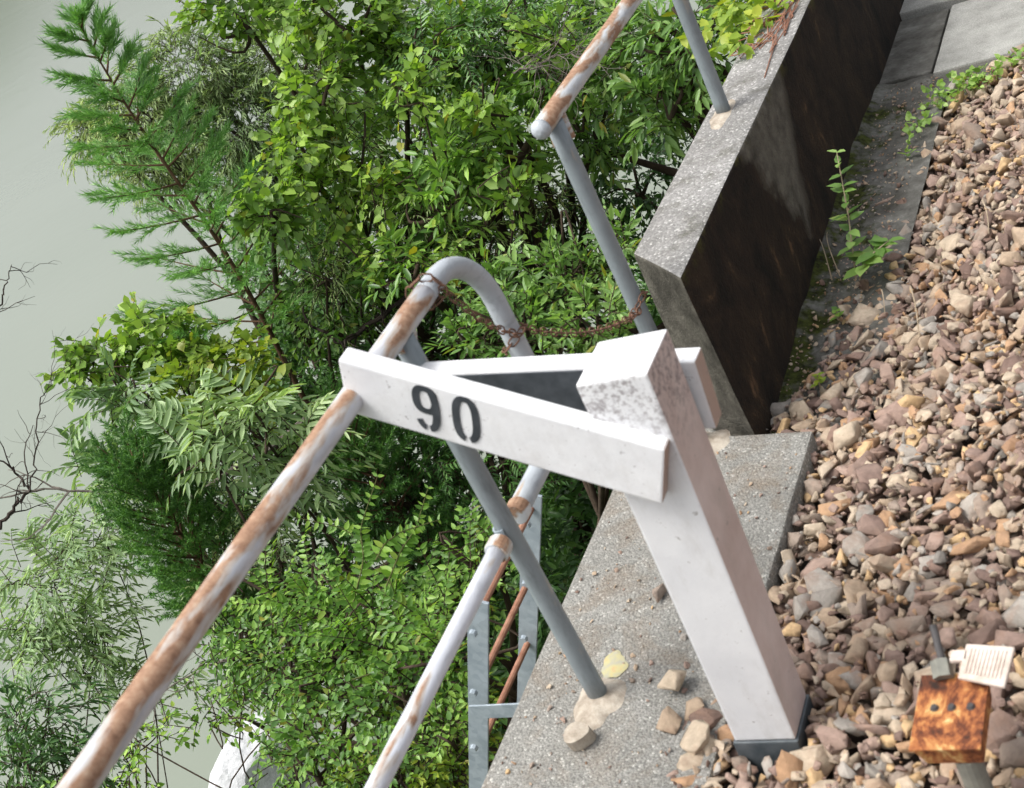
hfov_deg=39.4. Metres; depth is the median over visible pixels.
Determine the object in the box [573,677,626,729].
mortar pad
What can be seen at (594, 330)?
rusty chain
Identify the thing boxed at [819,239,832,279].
dry stem
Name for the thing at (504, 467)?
understorey tree
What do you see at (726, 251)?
parapet wall
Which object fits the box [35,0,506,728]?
conifer tree
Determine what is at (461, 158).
leafy tree
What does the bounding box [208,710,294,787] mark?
pale boulder
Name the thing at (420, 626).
arching shrub
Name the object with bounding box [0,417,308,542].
dead branch
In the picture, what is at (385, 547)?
arching spray
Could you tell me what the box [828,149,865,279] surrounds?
weed plant
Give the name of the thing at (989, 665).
ribbed clip plate
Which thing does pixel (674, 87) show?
laurel tree
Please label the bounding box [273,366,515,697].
bush
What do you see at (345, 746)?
shrub
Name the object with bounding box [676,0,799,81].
creeper
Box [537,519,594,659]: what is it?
river bank ground
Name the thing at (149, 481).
conifer tree
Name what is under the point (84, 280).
river water
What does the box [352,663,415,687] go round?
arching spray
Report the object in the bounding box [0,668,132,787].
waterside shrub
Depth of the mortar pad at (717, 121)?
4.24 m
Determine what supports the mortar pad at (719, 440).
on the concrete ledge
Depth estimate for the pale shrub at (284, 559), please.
6.66 m
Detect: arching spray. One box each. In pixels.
[297,513,400,610]
[349,472,384,602]
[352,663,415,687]
[371,513,440,559]
[380,484,432,591]
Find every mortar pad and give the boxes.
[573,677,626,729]
[706,429,730,455]
[709,99,734,129]
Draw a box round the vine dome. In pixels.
[35,291,387,721]
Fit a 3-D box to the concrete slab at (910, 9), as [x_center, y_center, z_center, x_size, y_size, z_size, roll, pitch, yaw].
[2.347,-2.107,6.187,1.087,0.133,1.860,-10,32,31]
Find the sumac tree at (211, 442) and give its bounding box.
[40,342,413,738]
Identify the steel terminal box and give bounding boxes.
[909,624,993,787]
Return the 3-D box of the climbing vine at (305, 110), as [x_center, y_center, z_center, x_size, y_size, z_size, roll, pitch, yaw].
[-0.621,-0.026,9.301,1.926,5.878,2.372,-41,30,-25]
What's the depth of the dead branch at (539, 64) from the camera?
6.80 m
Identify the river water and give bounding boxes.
[0,0,766,787]
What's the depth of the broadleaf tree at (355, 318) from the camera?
8.19 m
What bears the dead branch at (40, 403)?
on the dead branch at (68, 491)
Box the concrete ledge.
[481,428,836,787]
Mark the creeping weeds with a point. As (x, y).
(974, 79)
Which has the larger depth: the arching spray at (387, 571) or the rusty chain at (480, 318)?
the arching spray at (387, 571)
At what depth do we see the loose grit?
4.07 m
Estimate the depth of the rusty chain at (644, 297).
3.53 m
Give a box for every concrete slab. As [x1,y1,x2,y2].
[879,8,949,83]
[900,0,967,20]
[933,0,1023,81]
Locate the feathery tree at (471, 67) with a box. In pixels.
[387,0,612,348]
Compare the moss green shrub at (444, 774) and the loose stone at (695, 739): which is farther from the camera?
the moss green shrub at (444, 774)
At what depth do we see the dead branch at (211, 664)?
5.74 m
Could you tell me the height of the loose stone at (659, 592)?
0.030 m
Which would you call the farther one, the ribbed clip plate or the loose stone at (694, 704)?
the loose stone at (694, 704)
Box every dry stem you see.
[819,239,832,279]
[826,235,839,275]
[909,286,919,337]
[982,199,988,233]
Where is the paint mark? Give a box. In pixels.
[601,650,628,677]
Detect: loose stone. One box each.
[652,583,666,602]
[656,706,681,734]
[657,669,686,690]
[680,720,709,754]
[684,697,704,720]
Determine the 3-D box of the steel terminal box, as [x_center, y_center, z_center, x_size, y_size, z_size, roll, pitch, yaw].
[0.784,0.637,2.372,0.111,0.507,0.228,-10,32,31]
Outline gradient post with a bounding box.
[339,329,813,787]
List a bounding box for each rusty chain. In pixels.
[405,273,447,310]
[440,288,523,337]
[501,322,527,355]
[523,307,641,336]
[628,290,647,323]
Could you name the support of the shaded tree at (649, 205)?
on the river bank ground
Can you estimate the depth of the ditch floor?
4.50 m
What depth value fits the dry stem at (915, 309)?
3.78 m
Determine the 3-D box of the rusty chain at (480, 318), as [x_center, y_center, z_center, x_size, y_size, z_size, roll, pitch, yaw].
[-0.057,-0.165,2.877,0.021,0.233,0.182,-10,32,31]
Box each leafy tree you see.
[0,492,233,787]
[348,0,632,508]
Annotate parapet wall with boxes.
[634,0,903,435]
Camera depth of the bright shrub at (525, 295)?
4.83 m
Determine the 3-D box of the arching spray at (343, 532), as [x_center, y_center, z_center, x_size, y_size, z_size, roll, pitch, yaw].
[-0.548,0.569,5.109,0.277,0.441,0.148,0,38,43]
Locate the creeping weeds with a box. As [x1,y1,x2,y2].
[901,44,1023,155]
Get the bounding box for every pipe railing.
[56,256,606,787]
[531,0,730,333]
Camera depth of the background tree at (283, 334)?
9.58 m
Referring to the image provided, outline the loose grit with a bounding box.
[501,75,938,785]
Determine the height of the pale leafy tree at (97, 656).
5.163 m
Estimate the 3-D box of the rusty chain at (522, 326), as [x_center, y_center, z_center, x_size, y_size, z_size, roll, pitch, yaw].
[0.007,-0.116,3.019,0.076,0.050,0.075,-33,27,-11]
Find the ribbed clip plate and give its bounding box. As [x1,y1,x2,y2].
[950,644,1014,688]
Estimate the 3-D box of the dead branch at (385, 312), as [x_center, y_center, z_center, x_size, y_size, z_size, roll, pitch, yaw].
[-0.801,-0.483,8.047,0.853,0.628,0.694,-42,30,-27]
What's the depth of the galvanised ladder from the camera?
3.70 m
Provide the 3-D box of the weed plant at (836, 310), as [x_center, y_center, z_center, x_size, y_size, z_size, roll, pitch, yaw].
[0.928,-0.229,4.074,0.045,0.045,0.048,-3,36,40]
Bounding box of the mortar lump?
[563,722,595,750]
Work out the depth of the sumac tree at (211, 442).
6.37 m
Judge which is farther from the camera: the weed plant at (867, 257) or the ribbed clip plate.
the weed plant at (867, 257)
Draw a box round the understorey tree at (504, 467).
[294,285,576,637]
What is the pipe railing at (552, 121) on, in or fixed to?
on the concrete ledge
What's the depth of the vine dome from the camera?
7.63 m
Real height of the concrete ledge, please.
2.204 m
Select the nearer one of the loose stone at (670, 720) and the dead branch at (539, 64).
the loose stone at (670, 720)
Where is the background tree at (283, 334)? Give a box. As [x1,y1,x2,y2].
[165,0,717,787]
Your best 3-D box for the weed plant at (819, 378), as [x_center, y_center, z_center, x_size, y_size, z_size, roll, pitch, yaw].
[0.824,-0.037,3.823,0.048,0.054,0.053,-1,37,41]
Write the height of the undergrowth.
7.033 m
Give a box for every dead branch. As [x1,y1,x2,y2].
[0,260,54,311]
[0,412,58,529]
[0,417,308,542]
[4,327,97,491]
[139,573,339,733]
[282,274,427,351]
[471,0,644,130]
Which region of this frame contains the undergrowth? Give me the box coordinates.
[351,56,735,787]
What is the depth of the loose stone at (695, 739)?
2.84 m
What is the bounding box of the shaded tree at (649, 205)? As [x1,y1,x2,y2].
[450,107,700,334]
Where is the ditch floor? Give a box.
[770,74,950,452]
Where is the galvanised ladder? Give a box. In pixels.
[467,494,541,787]
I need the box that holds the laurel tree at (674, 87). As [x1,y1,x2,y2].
[533,0,753,212]
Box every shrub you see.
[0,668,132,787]
[40,651,362,787]
[174,463,490,766]
[192,585,498,787]
[222,496,519,775]
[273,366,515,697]
[325,671,507,787]
[422,198,652,524]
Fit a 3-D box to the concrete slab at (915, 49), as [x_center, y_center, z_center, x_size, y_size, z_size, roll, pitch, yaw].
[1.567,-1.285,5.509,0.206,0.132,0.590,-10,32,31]
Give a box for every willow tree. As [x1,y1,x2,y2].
[42,0,430,571]
[278,92,622,581]
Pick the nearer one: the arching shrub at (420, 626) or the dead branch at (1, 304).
the arching shrub at (420, 626)
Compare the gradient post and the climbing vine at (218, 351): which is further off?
the climbing vine at (218, 351)
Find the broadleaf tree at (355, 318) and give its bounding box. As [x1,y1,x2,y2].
[262,62,591,566]
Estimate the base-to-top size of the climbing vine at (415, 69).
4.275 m
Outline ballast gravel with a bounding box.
[666,43,1023,787]
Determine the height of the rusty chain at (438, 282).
0.078 m
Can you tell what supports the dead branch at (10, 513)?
attached to the dead branch at (68, 491)
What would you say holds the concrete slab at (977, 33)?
on the trackside ground
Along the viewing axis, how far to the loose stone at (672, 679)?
2.98 m
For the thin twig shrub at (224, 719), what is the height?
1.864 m
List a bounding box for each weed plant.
[810,372,825,388]
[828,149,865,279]
[829,306,843,321]
[843,234,905,279]
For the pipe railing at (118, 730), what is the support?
on the concrete ledge
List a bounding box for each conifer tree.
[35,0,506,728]
[71,396,363,787]
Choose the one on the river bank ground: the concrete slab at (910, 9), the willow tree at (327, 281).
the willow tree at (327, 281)
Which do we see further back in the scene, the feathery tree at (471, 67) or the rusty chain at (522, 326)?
the feathery tree at (471, 67)
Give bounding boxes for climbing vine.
[139,315,326,740]
[170,0,547,575]
[324,0,592,558]
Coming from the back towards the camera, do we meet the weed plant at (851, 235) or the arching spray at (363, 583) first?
the arching spray at (363, 583)
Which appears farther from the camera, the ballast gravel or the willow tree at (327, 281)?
the willow tree at (327, 281)

